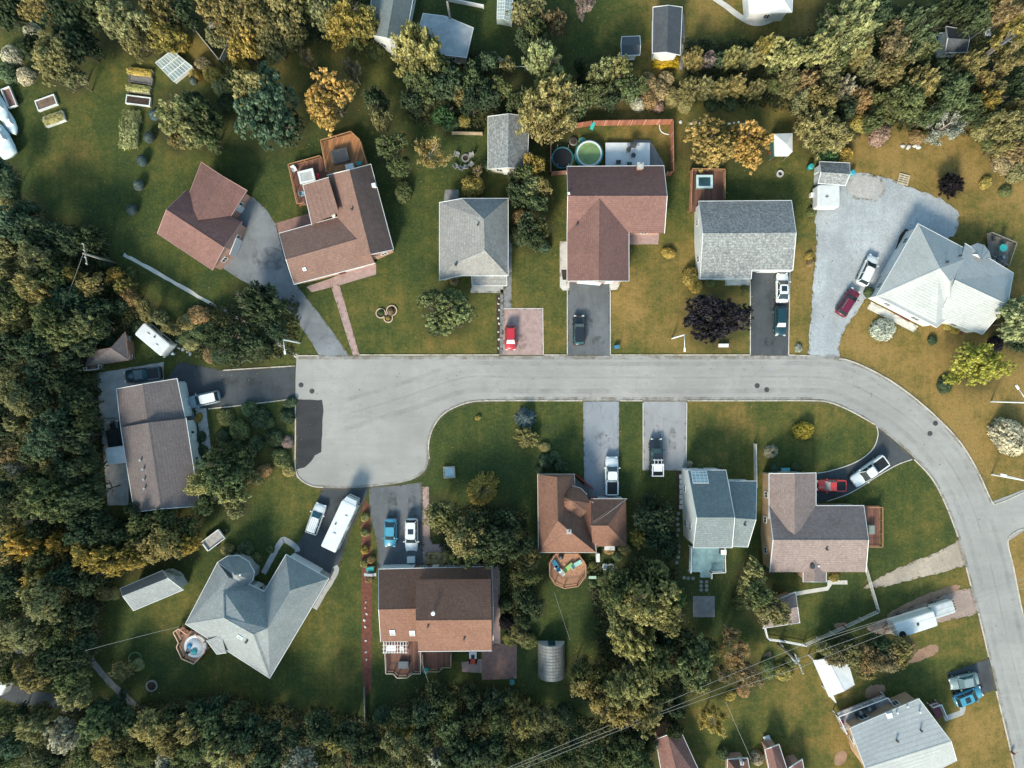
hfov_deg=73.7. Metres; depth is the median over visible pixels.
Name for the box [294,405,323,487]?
kerb
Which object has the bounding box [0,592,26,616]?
broadleaf tree
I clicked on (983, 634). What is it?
kerb
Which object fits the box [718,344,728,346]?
letterbox
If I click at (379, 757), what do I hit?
broadleaf tree
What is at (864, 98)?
feathery tree
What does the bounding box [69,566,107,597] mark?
broadleaf tree
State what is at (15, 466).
bare tree
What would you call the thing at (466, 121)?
bush
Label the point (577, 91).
broadleaf tree
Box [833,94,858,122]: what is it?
broadleaf tree
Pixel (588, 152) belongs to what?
above ground pool
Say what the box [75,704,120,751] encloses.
broadleaf tree
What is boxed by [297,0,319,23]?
broadleaf tree
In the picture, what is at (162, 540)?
broadleaf tree
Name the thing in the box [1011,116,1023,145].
broadleaf tree
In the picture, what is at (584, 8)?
bare tree
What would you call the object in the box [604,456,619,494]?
pickup truck
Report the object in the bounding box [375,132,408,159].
broadleaf tree
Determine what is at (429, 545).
path
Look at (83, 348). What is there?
broadleaf tree
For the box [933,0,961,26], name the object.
broadleaf tree
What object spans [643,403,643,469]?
drive edging
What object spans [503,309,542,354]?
driveway
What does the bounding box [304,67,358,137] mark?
broadleaf tree
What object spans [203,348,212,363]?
bush
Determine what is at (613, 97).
broadleaf tree
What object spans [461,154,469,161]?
fire pit
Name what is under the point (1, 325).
broadleaf tree
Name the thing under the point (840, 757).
bare soil
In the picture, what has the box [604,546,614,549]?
garden table
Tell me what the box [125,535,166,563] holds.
broadleaf tree
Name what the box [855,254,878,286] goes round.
car
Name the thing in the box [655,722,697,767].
cottage
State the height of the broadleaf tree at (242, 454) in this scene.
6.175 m
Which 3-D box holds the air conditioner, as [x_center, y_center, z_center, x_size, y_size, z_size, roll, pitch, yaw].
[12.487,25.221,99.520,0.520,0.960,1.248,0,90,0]
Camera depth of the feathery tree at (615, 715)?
91.86 m
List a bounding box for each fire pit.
[146,680,157,691]
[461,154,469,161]
[776,170,783,176]
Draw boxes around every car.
[104,420,122,447]
[187,390,221,407]
[305,502,326,535]
[382,518,397,546]
[403,518,418,550]
[504,326,517,349]
[572,315,586,344]
[772,306,788,335]
[774,273,790,302]
[816,478,846,492]
[835,287,859,317]
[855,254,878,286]
[948,671,979,690]
[952,686,983,707]
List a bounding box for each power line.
[508,578,1023,767]
[515,584,1021,767]
[526,589,1020,767]
[808,580,1021,646]
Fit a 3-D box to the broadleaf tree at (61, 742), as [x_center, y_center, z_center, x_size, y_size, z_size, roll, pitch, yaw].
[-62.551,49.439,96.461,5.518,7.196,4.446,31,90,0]
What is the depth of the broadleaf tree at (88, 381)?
95.92 m
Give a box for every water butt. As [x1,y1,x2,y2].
[509,678,514,684]
[806,163,813,170]
[849,170,855,176]
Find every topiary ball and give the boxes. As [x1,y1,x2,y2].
[126,204,137,214]
[133,179,143,190]
[136,154,147,166]
[143,131,154,142]
[148,109,157,120]
[189,76,197,84]
[769,462,779,471]
[791,462,801,471]
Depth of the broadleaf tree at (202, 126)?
93.09 m
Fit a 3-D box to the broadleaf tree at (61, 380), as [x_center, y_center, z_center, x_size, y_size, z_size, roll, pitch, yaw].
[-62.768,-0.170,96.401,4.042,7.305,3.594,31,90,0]
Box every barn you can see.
[370,0,415,53]
[419,13,473,63]
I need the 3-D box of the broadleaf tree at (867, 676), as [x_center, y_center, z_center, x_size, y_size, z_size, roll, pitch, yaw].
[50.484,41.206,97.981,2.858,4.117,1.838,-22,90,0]
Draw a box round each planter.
[376,305,396,322]
[424,552,450,565]
[443,466,455,477]
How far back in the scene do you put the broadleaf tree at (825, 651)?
96.14 m
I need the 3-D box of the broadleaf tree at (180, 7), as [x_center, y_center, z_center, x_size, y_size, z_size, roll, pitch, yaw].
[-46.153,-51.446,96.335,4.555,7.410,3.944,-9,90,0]
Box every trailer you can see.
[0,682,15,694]
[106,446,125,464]
[201,529,227,551]
[811,185,838,209]
[882,607,936,637]
[928,599,955,617]
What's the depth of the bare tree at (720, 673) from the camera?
96.15 m
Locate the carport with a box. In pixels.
[808,654,854,702]
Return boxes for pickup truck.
[124,366,162,383]
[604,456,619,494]
[648,438,664,476]
[850,455,889,486]
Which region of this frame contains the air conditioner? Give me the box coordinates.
[596,552,599,561]
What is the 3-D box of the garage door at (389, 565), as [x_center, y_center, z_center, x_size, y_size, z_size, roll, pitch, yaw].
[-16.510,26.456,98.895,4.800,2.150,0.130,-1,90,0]
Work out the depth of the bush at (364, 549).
99.35 m
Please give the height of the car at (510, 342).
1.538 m
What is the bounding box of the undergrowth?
[0,0,1023,767]
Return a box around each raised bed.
[34,94,58,111]
[43,110,66,127]
[125,83,152,94]
[125,94,151,106]
[126,67,153,77]
[128,75,154,85]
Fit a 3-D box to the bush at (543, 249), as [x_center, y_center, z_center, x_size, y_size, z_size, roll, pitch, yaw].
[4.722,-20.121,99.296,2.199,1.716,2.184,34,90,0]
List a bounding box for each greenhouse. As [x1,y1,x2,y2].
[155,52,193,83]
[497,0,512,26]
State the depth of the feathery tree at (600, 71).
93.42 m
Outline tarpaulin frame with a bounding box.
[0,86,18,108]
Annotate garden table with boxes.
[345,163,353,169]
[387,644,396,650]
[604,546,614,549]
[868,701,876,711]
[997,244,1006,251]
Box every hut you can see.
[83,332,134,370]
[725,752,749,767]
[762,734,786,767]
[784,754,803,767]
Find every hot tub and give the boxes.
[184,634,207,657]
[297,168,316,185]
[330,147,350,165]
[695,175,712,189]
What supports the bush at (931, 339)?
on the ground
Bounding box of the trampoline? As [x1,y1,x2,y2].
[551,144,574,168]
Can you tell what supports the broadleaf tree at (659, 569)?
on the ground
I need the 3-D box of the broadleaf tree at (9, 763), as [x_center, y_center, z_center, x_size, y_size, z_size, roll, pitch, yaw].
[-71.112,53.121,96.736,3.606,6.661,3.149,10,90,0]
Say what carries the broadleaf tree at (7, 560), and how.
on the ground
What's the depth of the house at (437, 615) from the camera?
94.41 m
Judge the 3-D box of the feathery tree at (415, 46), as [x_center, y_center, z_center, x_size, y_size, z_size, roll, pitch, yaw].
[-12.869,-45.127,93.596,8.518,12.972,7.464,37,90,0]
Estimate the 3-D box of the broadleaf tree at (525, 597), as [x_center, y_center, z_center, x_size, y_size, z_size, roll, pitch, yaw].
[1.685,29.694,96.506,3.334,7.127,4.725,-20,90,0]
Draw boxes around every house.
[116,378,201,511]
[173,553,329,677]
[279,131,393,284]
[378,563,492,678]
[439,198,507,285]
[537,474,626,588]
[567,162,666,285]
[681,468,756,578]
[688,168,796,280]
[742,0,792,21]
[761,471,882,581]
[832,692,956,767]
[868,223,1016,334]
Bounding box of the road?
[295,356,1023,767]
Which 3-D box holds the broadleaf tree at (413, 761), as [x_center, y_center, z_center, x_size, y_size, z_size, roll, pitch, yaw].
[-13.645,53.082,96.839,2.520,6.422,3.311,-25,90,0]
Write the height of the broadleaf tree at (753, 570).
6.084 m
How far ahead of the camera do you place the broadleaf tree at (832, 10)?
94.44 m
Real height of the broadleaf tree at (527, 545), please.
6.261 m
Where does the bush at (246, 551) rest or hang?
on the ground
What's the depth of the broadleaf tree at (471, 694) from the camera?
95.22 m
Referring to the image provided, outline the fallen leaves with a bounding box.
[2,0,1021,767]
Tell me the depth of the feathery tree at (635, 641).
91.09 m
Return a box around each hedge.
[118,108,142,149]
[652,56,679,68]
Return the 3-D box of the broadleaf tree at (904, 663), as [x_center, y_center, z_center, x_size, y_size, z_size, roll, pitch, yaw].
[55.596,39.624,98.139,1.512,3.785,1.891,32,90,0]
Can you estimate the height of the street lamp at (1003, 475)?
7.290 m
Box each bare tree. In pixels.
[0,461,29,476]
[297,48,317,69]
[341,55,361,83]
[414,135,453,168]
[472,164,481,177]
[575,0,595,21]
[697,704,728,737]
[713,663,732,683]
[717,631,750,670]
[722,624,740,641]
[924,111,965,145]
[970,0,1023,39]
[984,13,1023,56]
[990,37,1023,78]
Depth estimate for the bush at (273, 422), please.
99.41 m
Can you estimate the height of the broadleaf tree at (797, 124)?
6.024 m
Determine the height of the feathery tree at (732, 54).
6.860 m
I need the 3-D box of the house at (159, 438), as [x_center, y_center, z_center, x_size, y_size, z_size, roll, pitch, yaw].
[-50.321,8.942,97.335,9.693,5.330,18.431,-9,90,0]
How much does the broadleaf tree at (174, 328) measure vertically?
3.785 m
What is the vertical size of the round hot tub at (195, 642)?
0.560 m
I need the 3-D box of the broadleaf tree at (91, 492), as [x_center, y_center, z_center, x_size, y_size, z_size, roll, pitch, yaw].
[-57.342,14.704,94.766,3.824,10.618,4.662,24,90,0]
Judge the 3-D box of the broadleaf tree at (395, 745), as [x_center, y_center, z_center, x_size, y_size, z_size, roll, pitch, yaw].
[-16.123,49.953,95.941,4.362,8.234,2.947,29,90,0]
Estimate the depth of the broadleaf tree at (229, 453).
94.66 m
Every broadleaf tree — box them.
[0,0,30,31]
[0,158,23,188]
[0,204,34,245]
[0,237,19,262]
[0,259,20,285]
[0,278,36,317]
[0,302,33,335]
[0,316,23,335]
[0,331,23,369]
[0,369,38,403]
[0,375,38,420]
[0,401,10,413]
[0,413,11,435]
[0,444,19,463]
[0,478,21,503]
[0,507,22,531]
[0,550,23,573]
[0,561,25,598]
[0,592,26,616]
[0,609,25,645]
[0,616,52,655]
[0,637,14,653]
[0,659,22,686]
[0,701,27,732]
[0,732,27,760]
[0,748,24,767]
[7,198,45,218]
[8,499,31,521]
[8,700,40,724]
[10,651,53,693]
[12,324,55,358]
[12,469,50,491]
[12,477,78,524]
[15,573,70,624]
[16,0,54,22]
[16,31,39,58]
[16,239,57,275]
[17,433,53,465]
[18,546,58,575]
[20,353,59,382]
[20,407,71,464]
[20,743,55,767]
[22,218,62,259]
[23,508,57,540]
[27,378,63,414]
[29,296,76,344]
[31,29,88,87]
[33,639,77,677]
[36,256,72,288]
[37,455,63,477]
[39,317,83,351]
[40,0,91,34]
[41,619,74,652]
[42,749,69,767]
[43,367,78,395]
[43,558,84,586]
[43,715,80,755]
[44,284,88,314]
[44,529,74,557]
[44,600,79,631]
[47,60,92,93]
[49,407,82,426]
[50,421,100,456]
[51,221,81,256]
[51,454,102,486]
[51,660,94,691]
[53,20,100,64]
[54,483,102,523]
[55,348,85,376]
[57,387,103,420]
[60,266,85,282]
[62,510,102,550]
[67,474,120,509]
[67,754,91,767]
[68,0,104,33]
[68,271,106,297]
[69,338,99,357]
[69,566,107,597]
[69,739,104,767]
[70,223,109,252]
[70,541,98,569]
[71,409,114,430]
[71,601,106,629]
[71,643,103,670]
[72,626,103,650]
[74,375,101,389]
[74,453,108,474]
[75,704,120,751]
[81,31,104,59]
[84,297,115,315]
[84,310,118,339]
[85,694,117,713]
[87,0,150,48]
[89,507,116,527]
[90,727,129,767]
[92,519,123,549]
[102,267,124,285]
[102,522,131,547]
[106,542,148,571]
[107,660,134,682]
[107,687,133,712]
[107,745,131,767]
[108,704,146,739]
[112,298,132,314]
[118,18,158,64]
[120,287,142,306]
[123,502,145,517]
[123,510,157,541]
[123,738,157,766]
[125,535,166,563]
[126,707,171,749]
[133,296,156,323]
[142,523,183,559]
[144,508,178,535]
[148,309,169,325]
[154,698,188,733]
[154,725,182,759]
[154,747,181,767]
[160,322,183,335]
[164,748,193,767]
[166,0,200,31]
[166,132,185,149]
[170,515,199,536]
[176,735,211,766]
[181,104,222,145]
[182,89,203,103]
[182,462,221,495]
[184,697,210,719]
[188,321,216,340]
[191,708,224,752]
[192,95,224,128]
[192,492,215,515]
[193,450,243,498]
[195,0,241,38]
[201,127,224,155]
[203,323,232,352]
[204,26,229,50]
[204,691,230,715]
[209,441,237,465]
[216,322,266,367]
[218,63,241,92]
[221,699,248,733]
[223,501,246,519]
[224,459,254,486]
[225,740,258,767]
[226,24,263,65]
[226,711,261,753]
[227,69,285,106]
[231,0,277,38]
[233,61,299,151]
[234,443,256,468]
[243,469,264,485]
[251,741,282,767]
[255,12,287,65]
[255,317,287,343]
[255,716,281,749]
[263,0,305,36]
[273,107,304,148]
[281,722,306,749]
[282,744,318,767]
[283,22,307,52]
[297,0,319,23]
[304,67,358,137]
[304,709,333,743]
[307,0,336,39]
[313,747,333,767]
[330,717,363,749]
[342,32,364,58]
[345,751,360,767]
[350,742,372,767]
[351,4,379,46]
[360,723,383,751]
[361,86,389,111]
[367,101,392,132]
[367,745,389,767]
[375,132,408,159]
[380,727,408,758]
[385,153,410,177]
[390,700,414,727]
[399,89,425,118]
[403,66,439,105]
[406,748,425,767]
[411,697,441,727]
[412,724,434,750]
[416,287,477,336]
[420,50,449,76]
[422,498,454,533]
[423,316,446,336]
[425,678,446,707]
[429,65,465,103]
[431,103,456,129]
[434,710,463,745]
[437,692,459,721]
[438,508,460,528]
[439,747,460,767]
[443,516,484,558]
[443,549,462,564]
[445,728,467,763]
[452,84,466,106]
[458,704,484,732]
[459,58,480,89]
[459,86,482,117]
[459,679,482,710]
[461,510,491,537]
[461,552,481,569]
[466,524,518,557]
[474,77,500,112]
[475,51,501,74]
[477,730,507,767]
[480,685,508,714]
[482,549,497,568]
[487,704,511,734]
[489,75,512,101]
[491,507,519,532]
[494,533,520,563]
[497,55,516,78]
[499,685,517,707]
[499,745,522,767]
[505,0,546,26]
[505,85,526,113]
[506,180,528,207]
[507,169,522,184]
[510,570,542,587]
[511,624,532,646]
[512,580,535,613]
[513,26,533,54]
[513,163,533,182]
[513,604,531,628]
[513,738,537,761]
[514,537,534,555]
[515,556,534,575]
[517,211,539,238]
[522,152,544,176]
[522,175,541,198]
[523,16,548,47]
[523,230,545,252]
[524,195,547,213]
[524,547,540,568]
[527,597,544,621]
[528,118,563,145]
[535,214,549,239]
[535,706,552,732]
[535,732,559,761]
[537,176,552,196]
[540,7,566,39]
[551,112,577,134]
[554,743,577,767]
[557,82,584,119]
[567,654,593,682]
[568,723,586,748]
[570,670,592,698]
[573,55,589,73]
[574,97,589,121]
[575,81,612,108]
[576,69,592,88]
[580,740,604,767]
[586,682,602,700]
[588,661,612,688]
[597,83,621,112]
[597,673,617,697]
[599,565,630,611]
[601,744,618,767]
[604,661,658,709]
[606,576,681,626]
[607,599,633,638]
[608,725,633,756]
[610,73,639,104]
[616,738,643,767]
[628,644,673,681]
[628,719,645,744]
[629,555,655,578]
[631,72,649,98]
[632,501,660,534]
[632,692,663,740]
[635,559,682,611]
[635,744,654,767]
[641,493,662,510]
[643,731,658,752]
[644,527,674,549]
[644,559,667,580]
[647,596,685,638]
[647,682,673,707]
[654,501,674,531]
[654,629,678,653]
[655,530,679,562]
[664,715,684,740]
[665,695,685,718]
[671,632,712,691]
[672,583,686,608]
[672,626,696,656]
[682,294,754,344]
[683,114,738,172]
[686,674,710,694]
[700,637,720,661]
[701,50,717,70]
[711,51,727,71]
[723,125,743,150]
[730,119,774,174]
[732,657,765,689]
[736,577,752,595]
[741,555,767,589]
[741,579,773,611]
[752,592,790,626]
[761,35,808,69]
[762,56,780,76]
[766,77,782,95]
[769,609,791,625]
[789,86,809,115]
[792,112,809,134]
[795,36,812,49]
[800,29,838,71]
[808,79,839,114]
[816,2,840,27]
[816,639,836,659]
[817,61,842,86]
[824,50,851,76]
[824,645,845,667]
[827,128,853,152]
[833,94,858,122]
[835,641,864,671]
[838,633,857,652]
[854,54,883,85]
[855,667,877,679]
[857,643,882,674]
[858,107,884,132]
[864,646,899,672]
[867,632,897,659]
[868,0,894,28]
[870,90,904,125]
[872,56,905,89]
[873,17,895,43]
[878,19,912,66]
[887,77,926,125]
[887,635,912,664]
[894,635,918,657]
[897,656,908,669]
[901,39,928,63]
[907,38,942,65]
[912,101,945,127]
[930,57,954,87]
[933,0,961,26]
[936,72,969,113]
[940,0,987,33]
[942,342,1017,385]
[953,92,985,124]
[957,0,994,39]
[958,69,976,86]
[963,106,994,128]
[969,69,995,89]
[979,109,1023,144]
[983,139,1017,157]
[984,0,1015,25]
[986,78,1007,94]
[993,295,1023,342]
[1000,68,1023,99]
[1000,137,1023,165]
[1003,340,1023,352]
[1004,97,1023,115]
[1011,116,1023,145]
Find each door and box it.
[179,383,192,413]
[191,433,197,439]
[229,238,241,256]
[236,205,244,213]
[253,581,263,587]
[291,553,322,572]
[381,564,415,567]
[577,281,601,285]
[597,496,621,497]
[666,55,674,60]
[756,270,792,272]
[814,165,819,174]
[880,247,902,276]
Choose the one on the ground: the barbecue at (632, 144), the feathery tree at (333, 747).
the feathery tree at (333, 747)
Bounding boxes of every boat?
[0,95,9,121]
[0,124,17,159]
[1,112,20,134]
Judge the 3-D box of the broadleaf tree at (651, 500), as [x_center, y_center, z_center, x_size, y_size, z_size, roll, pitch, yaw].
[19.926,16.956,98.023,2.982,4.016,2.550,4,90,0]
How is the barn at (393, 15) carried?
on the ground
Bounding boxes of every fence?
[193,28,229,64]
[363,685,365,722]
[448,0,483,8]
[451,131,482,135]
[550,142,566,175]
[575,119,673,175]
[753,443,757,487]
[760,615,806,646]
[803,566,879,645]
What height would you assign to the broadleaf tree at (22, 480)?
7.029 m
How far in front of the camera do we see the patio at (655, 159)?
99.98 m
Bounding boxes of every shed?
[120,568,187,610]
[488,113,528,174]
[538,640,564,681]
[620,36,640,59]
[651,5,682,62]
[761,591,799,628]
[814,161,849,185]
[934,26,969,58]
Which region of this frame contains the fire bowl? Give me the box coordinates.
[569,137,577,145]
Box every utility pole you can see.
[82,243,116,264]
[446,0,450,18]
[777,642,803,673]
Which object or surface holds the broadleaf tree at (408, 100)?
on the ground
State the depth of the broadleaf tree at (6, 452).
95.04 m
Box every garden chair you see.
[290,165,297,172]
[298,191,304,196]
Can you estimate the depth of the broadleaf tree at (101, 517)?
95.16 m
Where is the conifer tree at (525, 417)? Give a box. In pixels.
[514,406,536,428]
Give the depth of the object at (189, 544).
95.48 m
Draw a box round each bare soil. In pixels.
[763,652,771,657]
[834,622,846,629]
[834,750,846,765]
[865,684,884,698]
[887,585,959,616]
[908,644,938,662]
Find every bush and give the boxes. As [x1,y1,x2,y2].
[0,45,23,66]
[0,62,18,86]
[0,181,18,199]
[0,197,16,209]
[16,66,36,86]
[22,22,42,36]
[94,584,111,601]
[98,256,115,268]
[99,335,116,348]
[107,585,120,600]
[123,266,137,282]
[131,318,148,332]
[131,657,144,671]
[175,329,190,344]
[176,33,191,54]
[176,313,197,330]
[183,338,199,351]
[187,305,210,325]
[189,69,202,83]
[194,57,213,72]
[194,412,202,421]
[197,430,206,442]
[198,444,208,456]
[203,66,221,83]
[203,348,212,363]
[210,346,223,363]
[211,80,233,96]
[216,93,234,114]
[216,409,235,426]
[216,429,231,443]
[220,543,234,555]
[229,418,250,440]
[229,438,244,452]
[232,59,251,77]
[237,539,254,555]
[240,401,257,416]
[248,339,272,361]
[248,405,273,429]
[249,434,265,452]
[251,552,262,563]
[256,463,273,477]
[262,417,275,430]
[265,428,284,447]
[265,545,274,552]
[270,448,291,468]
[279,409,295,424]
[281,435,293,448]
[282,465,295,476]
[283,396,296,408]
[360,529,369,536]
[360,559,367,567]
[361,513,368,521]
[361,545,368,553]
[365,39,385,61]
[365,576,373,582]
[367,555,375,563]
[372,704,392,725]
[394,180,412,203]
[415,98,430,115]
[442,115,459,131]
[450,277,458,285]
[457,115,470,128]
[460,175,484,197]
[481,156,494,173]
[498,595,511,610]
[499,613,513,629]
[502,633,514,646]
[508,522,524,540]
[509,226,526,246]
[511,209,525,226]
[522,632,537,649]
[534,464,543,473]
[538,442,550,452]
[538,453,553,468]
[539,239,550,253]
[549,450,559,461]
[554,457,568,473]
[555,702,576,726]
[587,560,596,568]
[588,579,595,587]
[595,573,604,585]
[603,549,614,554]
[612,550,623,560]
[617,544,631,554]
[630,97,644,112]
[640,89,658,111]
[641,72,655,90]
[649,79,669,101]
[652,100,664,114]
[656,71,674,87]
[660,247,675,258]
[664,86,678,108]
[676,97,692,113]
[680,267,698,286]
[685,461,692,467]
[688,279,702,293]
[703,96,721,113]
[704,279,714,287]
[715,463,722,469]
[716,745,728,760]
[719,95,738,112]
[723,690,736,700]
[731,588,750,610]
[736,683,749,697]
[741,285,748,291]
[749,750,763,765]
[759,656,773,671]
[763,664,776,679]
[774,662,793,680]
[784,655,796,667]
[791,421,814,439]
[794,343,801,352]
[805,252,812,259]
[806,207,816,216]
[806,259,814,267]
[817,149,839,162]
[828,572,838,581]
[838,147,853,161]
[849,114,868,132]
[863,287,873,297]
[868,125,890,147]
[868,317,895,340]
[909,129,924,144]
[927,335,937,345]
[936,374,952,393]
[943,324,952,329]
[950,327,959,334]
[969,121,991,141]
[978,176,992,189]
[980,135,996,151]
[986,335,1003,352]
[986,417,1023,456]
[989,154,1012,175]
[997,185,1012,197]
[1004,162,1023,183]
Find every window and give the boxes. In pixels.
[164,569,182,577]
[762,14,770,18]
[858,713,868,719]
[891,700,899,705]
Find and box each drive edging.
[504,308,542,308]
[542,309,543,354]
[567,289,567,354]
[610,291,610,353]
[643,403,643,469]
[686,403,686,467]
[750,284,750,354]
[788,272,789,354]
[817,426,878,473]
[828,459,911,500]
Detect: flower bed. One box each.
[361,499,371,695]
[496,295,499,354]
[561,270,566,279]
[885,307,909,321]
[896,229,908,247]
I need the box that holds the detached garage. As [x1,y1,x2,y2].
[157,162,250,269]
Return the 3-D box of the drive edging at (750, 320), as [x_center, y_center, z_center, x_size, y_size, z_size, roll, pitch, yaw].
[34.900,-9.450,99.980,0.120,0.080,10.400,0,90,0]
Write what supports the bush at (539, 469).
on the ground
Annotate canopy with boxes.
[769,133,792,160]
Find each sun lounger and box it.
[551,560,560,571]
[554,567,565,575]
[563,562,571,572]
[570,560,581,569]
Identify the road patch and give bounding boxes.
[296,399,322,469]
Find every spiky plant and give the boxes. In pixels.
[467,471,499,505]
[763,445,777,458]
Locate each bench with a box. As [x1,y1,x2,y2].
[366,566,374,571]
[780,468,790,471]
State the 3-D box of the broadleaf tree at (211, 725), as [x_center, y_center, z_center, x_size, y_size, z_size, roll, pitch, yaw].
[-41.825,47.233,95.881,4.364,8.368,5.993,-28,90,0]
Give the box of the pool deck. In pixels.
[605,143,649,165]
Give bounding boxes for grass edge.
[195,65,988,693]
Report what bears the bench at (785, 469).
on the ground
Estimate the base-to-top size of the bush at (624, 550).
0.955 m
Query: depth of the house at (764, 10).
96.76 m
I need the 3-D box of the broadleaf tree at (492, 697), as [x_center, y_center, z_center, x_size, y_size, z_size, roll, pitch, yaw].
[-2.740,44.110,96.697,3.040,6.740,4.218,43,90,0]
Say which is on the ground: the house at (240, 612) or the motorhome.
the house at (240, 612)
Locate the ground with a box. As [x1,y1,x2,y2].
[0,0,1023,767]
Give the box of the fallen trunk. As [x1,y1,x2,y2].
[986,34,1015,55]
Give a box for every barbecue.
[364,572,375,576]
[627,142,639,147]
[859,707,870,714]
[992,256,1004,261]
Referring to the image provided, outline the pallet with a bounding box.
[897,173,909,185]
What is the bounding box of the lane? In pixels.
[0,686,81,717]
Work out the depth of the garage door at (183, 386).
98.72 m
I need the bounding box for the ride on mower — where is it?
[468,651,477,663]
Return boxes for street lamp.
[283,339,300,353]
[671,334,685,351]
[990,385,1023,402]
[991,473,1023,480]
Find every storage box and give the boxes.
[398,660,408,668]
[407,555,414,562]
[719,548,726,554]
[867,524,874,533]
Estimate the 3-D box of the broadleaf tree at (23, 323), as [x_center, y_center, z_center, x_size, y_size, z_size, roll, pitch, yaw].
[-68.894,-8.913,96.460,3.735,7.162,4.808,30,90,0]
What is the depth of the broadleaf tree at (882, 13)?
93.38 m
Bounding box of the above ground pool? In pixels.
[574,140,602,165]
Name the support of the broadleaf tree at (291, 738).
on the ground
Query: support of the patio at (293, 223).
on the ground
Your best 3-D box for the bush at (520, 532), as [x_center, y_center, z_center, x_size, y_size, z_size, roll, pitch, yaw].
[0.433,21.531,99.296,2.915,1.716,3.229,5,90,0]
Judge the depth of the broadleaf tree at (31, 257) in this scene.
91.99 m
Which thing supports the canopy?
on the ground
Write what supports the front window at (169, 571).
in the shed at (150, 589)
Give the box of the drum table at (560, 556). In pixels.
[558,553,563,559]
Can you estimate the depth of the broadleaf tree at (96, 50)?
95.91 m
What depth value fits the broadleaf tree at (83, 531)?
93.40 m
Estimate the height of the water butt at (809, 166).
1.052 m
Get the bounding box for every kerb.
[208,399,286,408]
[222,365,294,370]
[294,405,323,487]
[360,354,498,355]
[428,400,581,458]
[544,354,566,355]
[610,354,749,355]
[687,400,874,424]
[839,358,1023,504]
[914,459,958,536]
[965,567,971,585]
[978,613,988,656]
[996,691,1015,767]
[1007,528,1023,618]
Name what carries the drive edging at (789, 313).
on the ground
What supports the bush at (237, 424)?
on the ground
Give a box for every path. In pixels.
[86,650,139,707]
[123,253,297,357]
[186,412,194,419]
[195,408,210,449]
[261,537,299,574]
[313,565,338,609]
[330,284,359,355]
[422,487,451,564]
[444,190,458,200]
[470,285,502,292]
[492,564,499,643]
[500,289,502,354]
[504,236,511,307]
[560,242,568,290]
[575,478,592,499]
[610,282,619,290]
[676,471,681,508]
[680,14,684,67]
[713,0,772,25]
[725,279,750,284]
[789,584,830,595]
[827,580,846,583]
[867,302,917,331]
[943,706,965,720]
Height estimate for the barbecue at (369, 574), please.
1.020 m
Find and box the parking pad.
[97,362,163,504]
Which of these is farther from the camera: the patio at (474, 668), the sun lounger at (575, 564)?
the patio at (474, 668)
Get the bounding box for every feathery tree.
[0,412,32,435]
[0,526,49,561]
[10,271,53,303]
[12,564,58,594]
[12,700,62,742]
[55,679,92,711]
[62,306,104,339]
[86,542,125,577]
[113,276,138,294]
[138,0,187,31]
[145,21,187,54]
[153,93,215,149]
[173,701,209,744]
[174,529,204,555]
[204,726,246,767]
[209,483,251,507]
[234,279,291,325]
[321,0,369,51]
[323,724,343,758]
[390,19,449,83]
[394,721,414,739]
[427,745,445,767]
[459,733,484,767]
[511,697,538,740]
[512,426,538,447]
[515,68,576,142]
[521,34,564,85]
[582,54,615,86]
[589,676,639,730]
[603,52,632,86]
[606,613,656,664]
[630,526,647,549]
[677,76,700,105]
[682,45,705,75]
[696,75,716,100]
[711,77,732,101]
[719,44,742,72]
[727,73,746,98]
[732,48,755,70]
[742,78,766,101]
[746,44,762,66]
[753,32,776,64]
[775,67,801,99]
[793,68,819,95]
[794,108,847,159]
[815,0,882,61]
[831,74,857,106]
[843,33,874,74]
[845,81,874,113]
[877,2,943,59]
[888,56,907,77]
[897,61,942,97]
[937,172,965,199]
[950,47,990,76]
[977,88,1009,113]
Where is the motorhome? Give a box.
[321,494,360,551]
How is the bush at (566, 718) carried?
on the ground
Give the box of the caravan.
[135,323,178,355]
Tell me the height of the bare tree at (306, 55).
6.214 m
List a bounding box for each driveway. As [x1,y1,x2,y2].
[166,362,294,409]
[223,197,348,355]
[293,487,368,578]
[369,482,422,568]
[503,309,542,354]
[567,282,609,355]
[583,401,618,496]
[643,401,686,470]
[751,272,788,355]
[808,173,959,357]
[816,428,912,503]
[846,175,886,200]
[864,540,965,588]
[866,588,977,633]
[948,658,995,693]
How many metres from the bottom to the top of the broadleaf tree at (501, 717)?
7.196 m
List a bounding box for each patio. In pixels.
[276,214,310,232]
[307,264,375,291]
[462,659,481,672]
[481,644,516,679]
[629,234,658,243]
[633,140,663,164]
[693,596,714,616]
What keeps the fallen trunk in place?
on the undergrowth
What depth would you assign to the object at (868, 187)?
99.98 m
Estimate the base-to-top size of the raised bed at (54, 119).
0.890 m
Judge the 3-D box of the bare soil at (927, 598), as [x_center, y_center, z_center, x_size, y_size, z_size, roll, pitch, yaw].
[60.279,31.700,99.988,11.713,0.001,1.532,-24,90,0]

